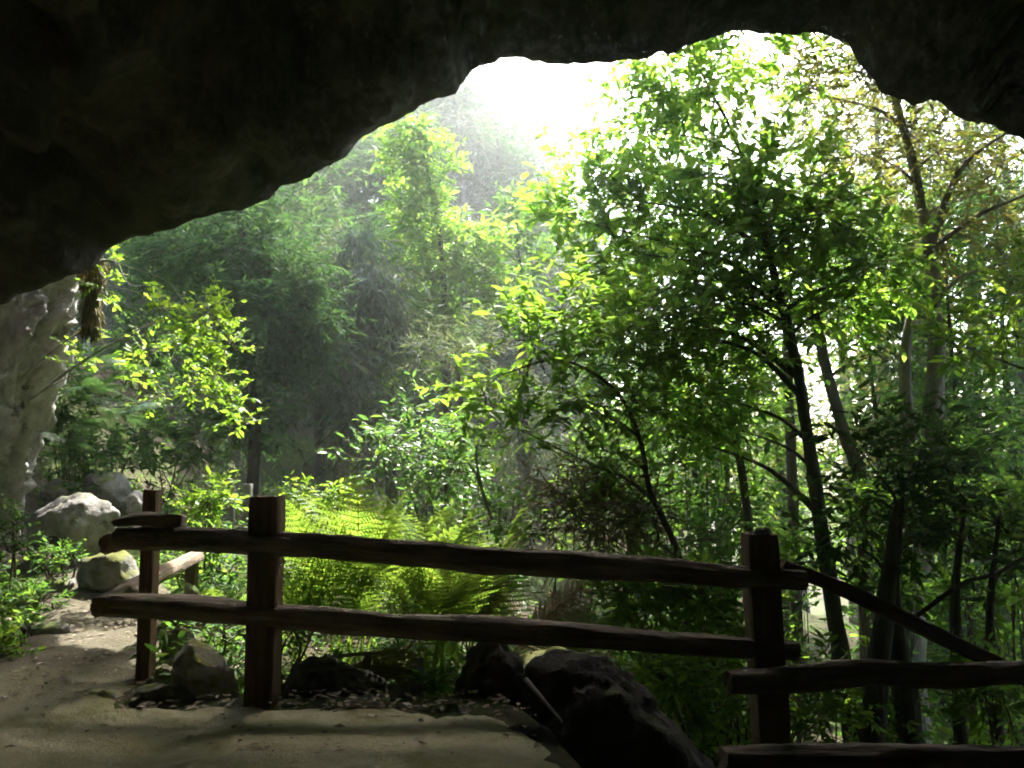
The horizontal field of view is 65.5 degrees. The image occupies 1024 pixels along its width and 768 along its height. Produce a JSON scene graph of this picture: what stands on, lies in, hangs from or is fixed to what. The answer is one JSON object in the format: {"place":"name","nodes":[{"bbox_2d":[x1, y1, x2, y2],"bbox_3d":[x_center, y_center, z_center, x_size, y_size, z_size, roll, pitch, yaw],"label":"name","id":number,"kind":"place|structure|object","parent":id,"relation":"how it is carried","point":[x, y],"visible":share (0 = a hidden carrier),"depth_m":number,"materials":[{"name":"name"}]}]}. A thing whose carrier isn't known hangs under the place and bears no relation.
{"place":"outdoors","nodes":[
{"label":"outdoors","id":0,"kind":"place"},
{"bbox_2d":[0,275,81,542],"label":"cliff","id":1,"kind":"structure","parent":0,"point":[32,322],"depth_m":8.13,"materials":[{"name":"stone"}]},
{"bbox_2d":[0,502,560,767],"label":"path","id":2,"kind":"structure","parent":0,"point":[363,744],"depth_m":3.57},
{"bbox_2d":[131,684,196,707],"bbox_3d":[-1.762,1.608,4.025,0.318,0.185,0.195,0,-5,0],"label":"stone","id":3,"kind":"object","parent":2,"relation":"on","point":[157,693],"visible":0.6,"depth_m":3.97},
{"bbox_2d":[0,0,1023,304],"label":"cave","id":4,"kind":"structure","parent":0,"point":[122,120],"depth_m":5.59},
{"bbox_2d":[74,258,111,345],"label":"hanging moss","id":5,"kind":"object","parent":4,"relation":"hanging from","point":[91,310],"visible":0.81,"depth_m":7.74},
{"bbox_2d":[0,171,1023,767],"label":"ground","id":6,"kind":"structure","parent":0,"point":[560,755],"depth_m":14.40,"materials":[{"name":"soil"}]},
{"bbox_2d":[0,493,43,606],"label":"shrub","id":7,"kind":"object","parent":6,"relation":"on","point":[15,545],"visible":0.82,"depth_m":6.53,"materials":[{"name":"green plant"}]},
{"bbox_2d":[0,576,77,612],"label":"shrub","id":8,"kind":"object","parent":6,"relation":"on","point":[27,603],"visible":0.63,"depth_m":6.27,"materials":[{"name":"green plant"}]},
{"bbox_2d":[23,533,89,590],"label":"shrub","id":9,"kind":"object","parent":6,"relation":"on","point":[51,561],"visible":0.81,"depth_m":6.87,"materials":[{"name":"green plant"}]},
{"bbox_2d":[25,492,119,561],"bbox_3d":[-4.281,1.459,7.764,0.804,0.795,0.595,3,-6,-30],"label":"boulder","id":10,"kind":"object","parent":6,"relation":"on","point":[79,516],"visible":0.69,"depth_m":7.63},
{"bbox_2d":[42,343,137,496],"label":"shrub","id":11,"kind":"object","parent":6,"relation":"on","point":[74,457],"visible":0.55,"depth_m":9.18,"materials":[{"name":"green plant"}]},
{"bbox_2d":[73,245,135,355],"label":"forest tree","id":12,"kind":"object","parent":6,"relation":"on","point":[105,306],"visible":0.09,"depth_m":17.07,"materials":[{"name":"green plant"}]},
{"bbox_2d":[76,550,138,591],"bbox_3d":[-3.479,1.641,6.884,0.563,0.409,0.405,0,-5,0],"label":"boulder","id":13,"kind":"object","parent":6,"relation":"on","point":[103,572],"visible":0.68,"depth_m":6.74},
{"bbox_2d":[86,470,131,509],"bbox_3d":[-4.613,1.224,9.143,0.457,0.478,0.472,-3,-6,33],"label":"boulder","id":14,"kind":"object","parent":6,"relation":"on","point":[115,489],"visible":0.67,"depth_m":8.99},
{"bbox_2d":[33,409,191,491],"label":"shrub","id":15,"kind":"object","parent":6,"relation":"on","point":[141,455],"visible":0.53,"depth_m":9.98,"materials":[{"name":"green plant"}]},
{"bbox_2d":[19,244,269,437],"bbox_3d":[-3.557,-0.449,7.639,2.622,1.946,0.788,-1,-5,14],"label":"hanging bush","id":16,"kind":"object","parent":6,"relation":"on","point":[187,337],"visible":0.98,"depth_m":7.54,"materials":[{"name":"green plant"}]},
{"bbox_2d":[89,489,203,682],"bbox_3d":[-2.222,1.329,5.085,0.218,1.356,2.003,1,-5,-9],"label":"wooden fence","id":17,"kind":"object","parent":6,"relation":"on","point":[152,576],"visible":0.47,"depth_m":4.50,"materials":[{"name":"brown wood"}]},
{"bbox_2d":[104,224,218,460],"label":"tree","id":18,"kind":"object","parent":6,"relation":"on","point":[153,357],"visible":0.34,"depth_m":12.48,"materials":[{"name":"plant"}]},
{"bbox_2d":[97,385,250,506],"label":"shrub","id":19,"kind":"object","parent":6,"relation":"on","point":[195,453],"visible":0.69,"depth_m":11.00,"materials":[{"name":"green plant"}]},
{"bbox_2d":[160,518,246,599],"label":"shrub","id":20,"kind":"object","parent":6,"relation":"on","point":[218,580],"visible":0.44,"depth_m":6.24,"materials":[{"name":"green plant"}]},
{"bbox_2d":[172,638,239,700],"bbox_3d":[-1.613,1.564,4.203,0.318,0.436,0.303,-3,-6,30],"label":"boulder","id":21,"kind":"object","parent":6,"relation":"on","point":[199,668],"visible":0.71,"depth_m":4.12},
{"bbox_2d":[162,465,250,594],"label":"shrub","id":22,"kind":"object","parent":6,"relation":"on","point":[211,503],"visible":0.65,"depth_m":6.92,"materials":[{"name":"green plant"}]},
{"bbox_2d":[109,185,376,495],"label":"heath tree","id":23,"kind":"object","parent":6,"relation":"on","point":[289,307],"visible":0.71,"depth_m":11.36,"materials":[{"name":"green plant"}]},
{"bbox_2d":[0,594,540,757],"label":"leaf litter","id":24,"kind":"object","parent":6,"relation":"on","point":[438,701],"visible":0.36,"depth_m":3.95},
{"bbox_2d":[211,152,378,423],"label":"forest tree","id":25,"kind":"object","parent":6,"relation":"on","point":[304,199],"visible":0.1,"depth_m":19.30,"materials":[{"name":"green plant"}]},
{"bbox_2d":[281,578,343,694],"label":"shrub","id":26,"kind":"object","parent":6,"relation":"on","point":[311,601],"visible":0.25,"depth_m":4.68,"materials":[{"name":"green plant"}]},
{"bbox_2d":[258,208,377,475],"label":"forest tree","id":27,"kind":"object","parent":6,"relation":"on","point":[319,462],"visible":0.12,"depth_m":17.10,"materials":[{"name":"green plant"}]},
{"bbox_2d":[278,469,370,567],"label":"shrub","id":28,"kind":"object","parent":6,"relation":"on","point":[315,493],"visible":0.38,"depth_m":7.31,"materials":[{"name":"green plant"}]},
{"bbox_2d":[281,655,387,698],"bbox_3d":[-0.959,1.678,4.317,0.587,0.397,0.308,0,-5,0],"label":"boulder","id":29,"kind":"object","parent":6,"relation":"on","point":[313,673],"visible":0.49,"depth_m":4.24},
{"bbox_2d":[279,184,438,529],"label":"heath tree","id":30,"kind":"object","parent":6,"relation":"on","point":[372,301],"visible":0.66,"depth_m":12.74,"materials":[{"name":"green plant"}]},
{"bbox_2d":[236,455,493,664],"bbox_3d":[-1.002,1.244,5.200,1.823,1.580,1.392,0,-5,0],"label":"fern","id":31,"kind":"object","parent":6,"relation":"on","point":[359,600],"visible":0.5,"depth_m":5.01,"materials":[{"name":"plant"}]},
{"bbox_2d":[319,135,415,276],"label":"forest tree","id":32,"kind":"object","parent":6,"relation":"on","point":[353,196],"visible":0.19,"depth_m":24.82,"materials":[{"name":"green plant"}]},
{"bbox_2d":[351,648,426,698],"bbox_3d":[-0.735,1.712,4.609,0.443,0.358,0.374,-4,-6,36],"label":"boulder","id":33,"kind":"object","parent":6,"relation":"on","point":[391,663],"visible":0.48,"depth_m":4.52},
{"bbox_2d":[286,483,491,642],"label":"fern","id":34,"kind":"object","parent":6,"relation":"on","point":[431,523],"visible":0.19,"depth_m":6.53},
{"bbox_2d":[297,186,503,530],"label":"forest tree","id":35,"kind":"object","parent":6,"relation":"on","point":[384,230],"visible":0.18,"depth_m":16.92,"materials":[{"name":"green plant"}]},
{"bbox_2d":[314,365,511,643],"bbox_3d":[-0.928,1.225,8.383,1.895,2.939,1.642,4,-7,-39],"label":"shrub","id":36,"kind":"object","parent":6,"relation":"on","point":[403,448],"visible":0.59,"depth_m":8.32,"materials":[{"name":"green plant"}]},
{"bbox_2d":[328,489,544,698],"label":"fern","id":37,"kind":"object","parent":6,"relation":"on","point":[452,593],"visible":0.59,"depth_m":4.83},
{"bbox_2d":[389,352,503,539],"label":"forest tree","id":38,"kind":"object","parent":6,"relation":"on","point":[437,406],"visible":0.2,"depth_m":16.25,"materials":[{"name":"green plant"}]},
{"bbox_2d":[356,108,537,540],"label":"slender tree","id":39,"kind":"object","parent":6,"relation":"on","point":[431,194],"visible":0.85,"depth_m":15.09,"materials":[{"name":"green plant"}]},
{"bbox_2d":[100,495,808,743],"bbox_3d":[-0.312,1.638,3.976,3.572,2.144,0.239,0,-5,1],"label":"wooden fence","id":40,"kind":"object","parent":6,"relation":"on","point":[265,543],"visible":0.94,"depth_m":3.95,"materials":[{"name":"brown wood"}]},
{"bbox_2d":[111,512,187,527],"bbox_3d":[-1.890,0.709,4.154,0.377,0.082,0.122,-1,-5,3],"label":"driftwood","id":41,"kind":"object","parent":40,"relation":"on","point":[155,519],"visible":0.99,"depth_m":4.11,"materials":[{"name":"brown wood"}]},
{"bbox_2d":[384,296,532,544],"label":"tree","id":42,"kind":"object","parent":6,"relation":"on","point":[442,353],"visible":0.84,"depth_m":12.00,"materials":[{"name":"green plant"}]},
{"bbox_2d":[414,65,522,239],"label":"forest tree","id":43,"kind":"object","parent":6,"relation":"on","point":[465,95],"visible":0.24,"depth_m":33.72,"materials":[{"name":"green plant"}]},
{"bbox_2d":[435,103,512,259],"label":"forest tree","id":44,"kind":"object","parent":6,"relation":"on","point":[459,129],"visible":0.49,"depth_m":30.47,"materials":[{"name":"plant"}]},
{"bbox_2d":[453,642,523,705],"bbox_3d":[-0.103,1.637,4.309,0.436,0.591,0.421,2,-6,-24],"label":"boulder","id":45,"kind":"object","parent":6,"relation":"on","point":[490,669],"visible":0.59,"depth_m":4.18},
{"bbox_2d":[427,435,571,671],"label":"shrub","id":46,"kind":"object","parent":6,"relation":"on","point":[495,502],"visible":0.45,"depth_m":7.49,"materials":[{"name":"green plant"}]},
{"bbox_2d":[399,481,600,665],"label":"fern","id":47,"kind":"object","parent":6,"relation":"on","point":[498,600],"visible":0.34,"depth_m":5.34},
{"bbox_2d":[450,121,550,255],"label":"forest tree","id":48,"kind":"object","parent":6,"relation":"on","point":[501,156],"visible":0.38,"depth_m":30.91,"materials":[{"name":"green plant"}]},
{"bbox_2d":[0,339,1022,761],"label":"undergrowth","id":49,"kind":"object","parent":6,"relation":"on","point":[430,685],"visible":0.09,"depth_m":6.00,"materials":[{"name":"green plant"}]},
{"bbox_2d":[465,234,572,433],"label":"forest tree","id":50,"kind":"object","parent":6,"relation":"on","point":[508,360],"visible":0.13,"depth_m":23.36,"materials":[{"name":"green plant"}]},
{"bbox_2d":[470,176,576,548],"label":"slender tree","id":51,"kind":"object","parent":6,"relation":"on","point":[515,211],"visible":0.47,"depth_m":17.18,"materials":[{"name":"green plant"}]},
{"bbox_2d":[472,365,578,548],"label":"forest tree","id":52,"kind":"object","parent":6,"relation":"on","point":[517,441],"visible":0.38,"depth_m":16.71,"materials":[{"name":"green plant"}]},
{"bbox_2d":[489,144,580,323],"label":"forest tree","id":53,"kind":"object","parent":6,"relation":"on","point":[532,173],"visible":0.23,"depth_m":30.75,"materials":[{"name":"green plant"}]},
{"bbox_2d":[502,92,582,243],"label":"forest tree","id":54,"kind":"object","parent":6,"relation":"on","point":[535,130],"visible":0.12,"depth_m":38.78,"materials":[{"name":"green plant"}]},
{"bbox_2d":[512,248,611,452],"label":"forest tree","id":55,"kind":"object","parent":6,"relation":"on","point":[550,272],"visible":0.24,"depth_m":24.57,"materials":[{"name":"green plant"}]},
{"bbox_2d":[413,242,759,748],"bbox_3d":[0.761,1.217,7.247,3.389,4.838,1.460,3,-6,-28],"label":"young laurel","id":56,"kind":"object","parent":6,"relation":"on","point":[609,392],"visible":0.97,"depth_m":7.23,"materials":[{"name":"green plant"}]},
{"bbox_2d":[498,420,682,671],"bbox_3d":[0.624,1.853,7.452,1.911,3.079,1.570,0,-5,0],"label":"dry shrub","id":57,"kind":"object","parent":6,"relation":"on","point":[551,490],"visible":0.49,"depth_m":7.40,"materials":[{"name":"brown plant"}]},
{"bbox_2d":[541,310,664,552],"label":"forest tree","id":58,"kind":"object","parent":6,"relation":"on","point":[582,385],"visible":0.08,"depth_m":20.68,"materials":[{"name":"green plant"}]},
{"bbox_2d":[532,403,683,623],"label":"tree","id":59,"kind":"object","parent":6,"relation":"on","point":[564,475],"visible":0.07,"depth_m":14.61,"materials":[{"name":"green plant"}]},
{"bbox_2d":[513,649,715,767],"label":"boulder","id":60,"kind":"object","parent":6,"relation":"on","point":[609,712],"visible":0.85,"depth_m":3.94,"materials":[{"name":"stone"}]},
{"bbox_2d":[575,428,685,683],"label":"shrub","id":61,"kind":"object","parent":6,"relation":"on","point":[665,477],"visible":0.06,"depth_m":12.36,"materials":[{"name":"green plant"}]},
{"bbox_2d":[579,537,693,717],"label":"shrub","id":62,"kind":"object","parent":6,"relation":"on","point":[625,603],"visible":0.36,"depth_m":7.09,"materials":[{"name":"green plant"}]},
{"bbox_2d":[552,448,724,723],"bbox_3d":[1.188,2.339,7.822,1.759,3.443,1.507,0,-5,0],"label":"dry shrub","id":63,"kind":"object","parent":6,"relation":"on","point":[664,547],"visible":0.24,"depth_m":7.85,"materials":[{"name":"brown plant"}]},
{"bbox_2d":[601,621,751,766],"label":"shrub","id":64,"kind":"object","parent":6,"relation":"on","point":[675,696],"visible":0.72,"depth_m":5.69,"materials":[{"name":"green plant"}]},
{"bbox_2d":[573,206,797,632],"bbox_3d":[2.540,1.066,12.014,3.489,7.727,2.137,-2,-5,17],"label":"slim tree","id":65,"kind":"object","parent":6,"relation":"on","point":[695,475],"visible":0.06,"depth_m":12.01,"materials":[{"name":"green plant"}]},
{"bbox_2d":[623,544,749,767],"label":"shrub","id":66,"kind":"object","parent":6,"relation":"on","point":[702,602],"visible":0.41,"depth_m":6.94,"materials":[{"name":"green plant"}]},
{"bbox_2d":[595,128,821,736],"bbox_3d":[2.642,0.535,10.789,3.249,8.504,1.917,-1,-5,13],"label":"slim tree","id":67,"kind":"object","parent":6,"relation":"on","point":[744,489],"visible":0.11,"depth_m":10.76,"materials":[{"name":"green plant"}]},
{"bbox_2d":[599,290,823,730],"bbox_3d":[2.474,1.641,10.261,2.757,5.734,2.568,-4,-7,38],"label":"shrub","id":68,"kind":"object","parent":6,"relation":"on","point":[739,437],"visible":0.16,"depth_m":10.18,"materials":[{"name":"green plant"}]},
{"bbox_2d":[665,503,765,762],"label":"shrub","id":69,"kind":"object","parent":6,"relation":"on","point":[713,550],"visible":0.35,"depth_m":9.01,"materials":[{"name":"green plant"}]},
{"bbox_2d":[648,425,802,732],"bbox_3d":[2.778,2.593,10.831,2.104,4.376,1.960,0,-5,0],"label":"shrub","id":70,"kind":"object","parent":6,"relation":"on","point":[715,507],"visible":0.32,"depth_m":10.77,"materials":[{"name":"green plant"}]},
{"bbox_2d":[585,59,876,624],"bbox_3d":[4.572,-1.059,18.129,5.766,13.144,5.671,1,-5,-9],"label":"tall tree","id":71,"kind":"object","parent":6,"relation":"on","point":[730,112],"visible":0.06,"depth_m":17.86,"materials":[{"name":"green plant"}]},
{"bbox_2d":[509,31,957,742],"bbox_3d":[2.408,-0.494,9.301,4.902,9.972,3.927,0,-5,0],"label":"broadleaf tree","id":72,"kind":"object","parent":6,"relation":"on","point":[749,191],"visible":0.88,"depth_m":8.86,"materials":[{"name":"green plant"}]},
{"bbox_2d":[674,591,815,764],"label":"shrub","id":73,"kind":"object","parent":6,"relation":"on","point":[739,628],"visible":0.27,"depth_m":6.54,"materials":[{"name":"green plant"}]},
{"bbox_2d":[695,335,867,636],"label":"forest tree","id":74,"kind":"object","parent":6,"relation":"on","point":[780,463],"visible":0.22,"depth_m":15.80,"materials":[{"name":"green plant"}]},
{"bbox_2d":[662,128,907,726],"bbox_3d":[3.984,0.674,11.637,2.949,8.533,2.990,1,-5,-15],"label":"slim tree","id":75,"kind":"object","parent":6,"relation":"on","point":[791,469],"visible":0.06,"depth_m":11.32,"materials":[{"name":"green plant"}]},
{"bbox_2d":[727,511,844,742],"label":"shrub","id":76,"kind":"object","parent":6,"relation":"on","point":[783,550],"visible":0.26,"depth_m":8.59,"materials":[{"name":"green plant"}]},
{"bbox_2d":[711,173,949,686],"bbox_3d":[4.381,0.867,11.089,3.149,7.998,2.326,-2,-5,22],"label":"slim tree","id":77,"kind":"object","parent":6,"relation":"on","point":[833,395],"visible":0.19,"depth_m":10.75,"materials":[{"name":"green plant"}]},
{"bbox_2d":[786,627,894,742],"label":"shrub","id":78,"kind":"object","parent":6,"relation":"on","point":[832,704],"visible":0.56,"depth_m":6.50,"materials":[{"name":"green plant"}]},
{"bbox_2d":[742,100,958,625],"bbox_3d":[10.147,-0.658,25.098,8.005,16.603,7.226,0,-5,-3],"label":"tall tree","id":79,"kind":"object","parent":6,"relation":"on","point":[852,621],"depth_m":24.99,"materials":[{"name":"green plant"}]},
{"bbox_2d":[716,559,1023,767],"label":"wooden fence","id":80,"kind":"object","parent":6,"relation":"on","point":[985,668],"visible":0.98,"depth_m":3.79,"materials":[{"name":"brown wood"}]},
{"bbox_2d":[780,179,978,578],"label":"slim tree","id":81,"kind":"object","parent":6,"relation":"on","point":[875,402],"visible":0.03,"depth_m":13.03,"materials":[{"name":"green plant"}]},
{"bbox_2d":[825,459,940,724],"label":"shrub","id":82,"kind":"object","parent":6,"relation":"on","point":[866,638],"visible":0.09,"depth_m":8.41,"materials":[{"name":"green plant"}]},
{"bbox_2d":[744,40,1023,690],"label":"tall tree","id":83,"kind":"object","parent":6,"relation":"on","point":[864,183],"visible":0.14,"depth_m":14.33,"materials":[{"name":"green plant"}]},
{"bbox_2d":[752,33,1023,743],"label":"pale tree","id":84,"kind":"object","parent":6,"relation":"on","point":[911,155],"visible":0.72,"depth_m":10.09,"materials":[{"name":"green plant"}]},
{"bbox_2d":[811,332,966,655],"bbox_3d":[7.556,2.302,15.724,3.152,6.554,2.935,-3,-6,31],"label":"shrub","id":85,"kind":"object","parent":6,"relation":"on","point":[851,612],"visible":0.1,"depth_m":15.81,"materials":[{"name":"green plant"}]},
{"bbox_2d":[772,44,1011,567],"bbox_3d":[8.696,-1.268,18.044,6.093,14.528,5.294,-2,-6,24],"label":"tall tree","id":86,"kind":"object","parent":6,"relation":"on","point":[835,368],"visible":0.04,"depth_m":18.40,"materials":[{"name":"green plant"}]},
{"bbox_2d":[829,648,955,743],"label":"shrub","id":87,"kind":"object","parent":6,"relation":"on","point":[891,735],"visible":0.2,"depth_m":6.91,"materials":[{"name":"green plant"}]},
{"bbox_2d":[774,379,1011,742],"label":"dark stem tree","id":88,"kind":"object","parent":6,"relation":"on","point":[881,641],"visible":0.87,"depth_m":6.89,"materials":[{"name":"green plant"}]},
{"bbox_2d":[789,390,1005,743],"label":"dark stem tree","id":89,"kind":"object","parent":6,"relation":"on","point":[907,704],"visible":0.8,"depth_m":7.02,"materials":[{"name":"green plant"}]},
{"bbox_2d":[835,559,965,743],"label":"shrub","id":90,"kind":"object","parent":6,"relation":"on","point":[930,590],"visible":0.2,"depth_m":8.07,"materials":[{"name":"green plant"}]},
{"bbox_2d":[838,493,966,739],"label":"shrub","id":91,"kind":"object","parent":6,"relation":"on","point":[908,603],"visible":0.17,"depth_m":7.68,"materials":[{"name":"green plant"}]},
{"bbox_2d":[803,76,1022,646],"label":"tall tree","id":92,"kind":"object","parent":6,"relation":"on","point":[883,108],"visible":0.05,"depth_m":17.40,"materials":[{"name":"green plant"}]},
{"bbox_2d":[834,334,1023,716],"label":"shrub","id":93,"kind":"object","parent":6,"relation":"on","point":[915,385],"visible":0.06,"depth_m":12.46,"materials":[{"name":"green plant"}]},
{"bbox_2d":[844,158,1023,743],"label":"slim tree","id":94,"kind":"object","parent":6,"relation":"on","point":[984,284],"visible":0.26,"depth_m":10.97,"materials":[{"name":"green plant"}]},
{"bbox_2d":[848,100,1023,614],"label":"tall tree","id":95,"kind":"object","parent":6,"relation":"on","point":[1020,374],"visible":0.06,"depth_m":15.11,"materials":[{"name":"green plant"}]},
{"bbox_2d":[850,391,1023,744],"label":"dark stem tree","id":96,"kind":"object","parent":6,"relation":"on","point":[960,732],"visible":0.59,"depth_m":7.17,"materials":[{"name":"green plant"}]},
{"bbox_2d":[865,124,1023,562],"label":"slim tree","id":97,"kind":"object","parent":6,"relation":"on","point":[984,263],"visible":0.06,"depth_m":12.28,"materials":[{"name":"green plant"}]},
{"bbox_2d":[871,392,1023,744],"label":"dark stem tree","id":98,"kind":"object","parent":6,"relation":"on","point":[995,565],"visible":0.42,"depth_m":7.16,"materials":[{"name":"green plant"}]},
{"bbox_2d":[871,467,1023,745],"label":"shrub","id":99,"kind":"object","parent":6,"relation":"on","point":[977,605],"visible":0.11,"depth_m":7.83,"materials":[{"name":"green plant"}]},
{"bbox_2d":[872,327,1023,733],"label":"shrub","id":100,"kind":"object","parent":6,"relation":"on","point":[968,399],"visible":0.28,"depth_m":10.59,"materials":[{"name":"plant"}]},
{"bbox_2d":[900,546,1023,745],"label":"shrub","id":101,"kind":"object","parent":6,"relation":"on","point":[998,625],"visible":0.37,"depth_m":7.43,"materials":[{"name":"green plant"}]},
{"bbox_2d":[909,223,1023,386],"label":"tree","id":102,"kind":"object","parent":6,"relation":"on","point":[985,353],"visible":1,"depth_m":7.64,"materials":[{"name":"green plant"}]},
{"bbox_2d":[912,629,1023,745],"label":"shrub","id":103,"kind":"object","parent":6,"relation":"on","point":[981,694],"visible":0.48,"depth_m":6.00,"materials":[{"name":"green plant"}]},
{"bbox_2d":[913,140,1023,560],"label":"slim tree","id":104,"kind":"object","parent":6,"relation":"on","point":[1016,467],"visible":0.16,"depth_m":11.25,"materials":[{"name":"green plant"}]},
{"bbox_2d":[942,397,1023,745],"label":"shrub","id":105,"kind":"object","parent":6,"relation":"on","point":[1009,457],"visible":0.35,"depth_m":9.39,"materials":[{"name":"green plant"}]},
{"bbox_2d":[966,455,1023,745],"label":"shrub","id":106,"kind":"object","parent":6,"relation":"on","point":[1016,485],"visible":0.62,"depth_m":7.18,"materials":[{"name":"green plant"}]},
{"bbox_2d":[361,31,1023,494],"label":"sky","id":107,"kind":"structure","parent":0,"point":[563,85],"materials":[{"name":"white"}]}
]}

